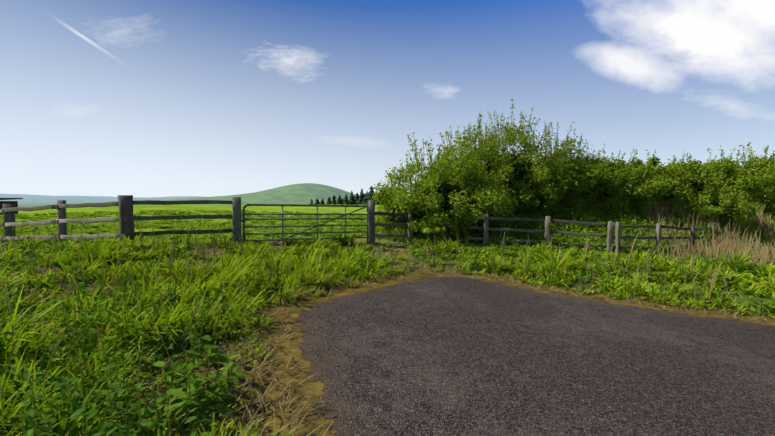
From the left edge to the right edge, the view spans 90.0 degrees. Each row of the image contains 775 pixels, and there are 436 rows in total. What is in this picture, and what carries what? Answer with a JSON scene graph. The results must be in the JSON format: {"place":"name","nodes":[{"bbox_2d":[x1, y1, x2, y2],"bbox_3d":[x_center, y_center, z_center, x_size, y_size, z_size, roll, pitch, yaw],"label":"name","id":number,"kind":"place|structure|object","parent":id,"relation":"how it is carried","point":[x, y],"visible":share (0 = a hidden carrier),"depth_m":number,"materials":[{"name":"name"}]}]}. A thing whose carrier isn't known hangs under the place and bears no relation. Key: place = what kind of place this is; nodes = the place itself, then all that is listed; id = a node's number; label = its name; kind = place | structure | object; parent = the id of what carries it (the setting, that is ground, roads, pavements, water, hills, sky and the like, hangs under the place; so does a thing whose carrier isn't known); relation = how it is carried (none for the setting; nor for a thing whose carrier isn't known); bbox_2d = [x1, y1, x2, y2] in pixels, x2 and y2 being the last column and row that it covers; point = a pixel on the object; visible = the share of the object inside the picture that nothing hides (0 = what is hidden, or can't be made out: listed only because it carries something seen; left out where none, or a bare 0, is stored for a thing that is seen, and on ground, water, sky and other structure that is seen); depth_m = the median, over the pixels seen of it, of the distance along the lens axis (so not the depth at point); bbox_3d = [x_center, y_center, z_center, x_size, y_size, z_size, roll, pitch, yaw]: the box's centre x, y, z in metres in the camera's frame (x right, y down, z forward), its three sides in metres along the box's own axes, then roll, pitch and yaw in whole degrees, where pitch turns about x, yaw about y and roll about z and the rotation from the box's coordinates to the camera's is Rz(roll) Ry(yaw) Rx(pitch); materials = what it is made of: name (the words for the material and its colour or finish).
{"place":"outdoors","nodes":[
{"label":"outdoors","id":0,"kind":"place"},
{"bbox_2d":[0,183,774,435],"bbox_3d":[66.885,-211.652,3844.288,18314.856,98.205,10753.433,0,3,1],"label":"terrain","id":1,"kind":"structure","parent":0,"point":[304,193],"depth_m":7.68,"materials":[{"name":"green plant"}]},
{"bbox_2d":[0,198,22,214],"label":"field shed","id":2,"kind":"structure","parent":1,"relation":"on","point":[9,202],"depth_m":28.84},
{"bbox_2d":[2,195,240,245],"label":"fence posts","id":3,"kind":"object","parent":1,"relation":"on","point":[127,225],"visible":0.77,"depth_m":9.27,"materials":[{"name":"grey wood"}]},
{"bbox_2d":[0,202,125,240],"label":"fence rails","id":4,"kind":"object","parent":3,"relation":"attached to","point":[80,205],"visible":0.92,"depth_m":9.15,"materials":[{"name":"grey wood"}]},
{"bbox_2d":[241,204,368,243],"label":"field gate","id":5,"kind":"structure","parent":1,"relation":"on","point":[312,226],"depth_m":10.70,"materials":[{"name":"metal"}]},
{"bbox_2d":[309,186,385,204],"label":"conifer trees","id":6,"kind":"object","parent":1,"relation":"on","point":[364,199],"visible":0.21,"depth_m":149.72,"materials":[{"name":"green plant"}]},
{"bbox_2d":[0,242,738,417],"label":"leaf plants","id":7,"kind":"object","parent":1,"relation":"on","point":[164,394],"depth_m":2.99,"materials":[{"name":"green plant"}]},
{"bbox_2d":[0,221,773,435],"bbox_3d":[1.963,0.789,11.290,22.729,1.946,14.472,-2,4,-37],"label":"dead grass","id":8,"kind":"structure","parent":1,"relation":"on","point":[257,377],"depth_m":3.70,"materials":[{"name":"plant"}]},
{"bbox_2d":[0,198,774,435],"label":"verge grass","id":9,"kind":"structure","parent":1,"relation":"on","point":[309,275],"depth_m":6.66,"materials":[{"name":"green plant"}]},
{"bbox_2d":[0,195,774,435],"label":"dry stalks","id":10,"kind":"object","parent":1,"relation":"on","point":[725,244],"visible":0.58,"depth_m":12.00,"materials":[{"name":"plant"}]},
{"bbox_2d":[0,222,774,435],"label":"verge weeds","id":11,"kind":"object","parent":1,"relation":"on","point":[147,413],"depth_m":3.19,"materials":[{"name":"green plant"}]},
{"bbox_2d":[369,200,411,243],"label":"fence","id":12,"kind":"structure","parent":1,"relation":"on","point":[372,224],"depth_m":11.86,"materials":[{"name":"grey wood"}]},
{"bbox_2d":[362,99,774,238],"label":"hedge","id":13,"kind":"object","parent":1,"relation":"on","point":[639,182],"depth_m":15.67,"materials":[{"name":"green plant"}]},
{"bbox_2d":[403,201,774,267],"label":"undergrowth","id":14,"kind":"object","parent":1,"relation":"on","point":[588,229],"depth_m":14.92,"materials":[{"name":"green plant"}]},
{"bbox_2d":[468,214,727,253],"bbox_3d":[11.839,0.660,15.248,18.736,1.827,2.109,-1,3,-20],"label":"fence","id":15,"kind":"object","parent":1,"relation":"on","point":[609,235],"visible":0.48,"depth_m":12.94,"materials":[{"name":"grey wood"}]},
{"bbox_2d":[0,0,774,197],"label":"sky","id":16,"kind":"structure","parent":0,"point":[163,98],"materials":[{"name":"blue"}]},
{"bbox_2d":[294,275,774,435],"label":"asphalt road","id":17,"kind":"structure","parent":0,"point":[448,355],"depth_m":4.10,"materials":[{"name":"grey asphalt"}]},
{"bbox_2d":[593,46,703,88],"bbox_3d":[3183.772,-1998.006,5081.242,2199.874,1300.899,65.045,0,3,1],"label":"cloud","id":18,"kind":"structure","parent":0,"point":[632,65],"depth_m":5080.89,"materials":[{"name":"white"}]},
{"bbox_2d":[612,0,774,79],"bbox_3d":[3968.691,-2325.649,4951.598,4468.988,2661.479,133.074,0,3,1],"label":"cloud","id":19,"kind":"structure","parent":0,"point":[701,35],"depth_m":4950.91,"materials":[{"name":"white"}]},
{"bbox_2d":[639,0,774,45],"bbox_3d":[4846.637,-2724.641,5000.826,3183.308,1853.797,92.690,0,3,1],"label":"cloud","id":20,"kind":"structure","parent":0,"point":[759,15],"depth_m":5002.32,"materials":[{"name":"white"}]}
]}

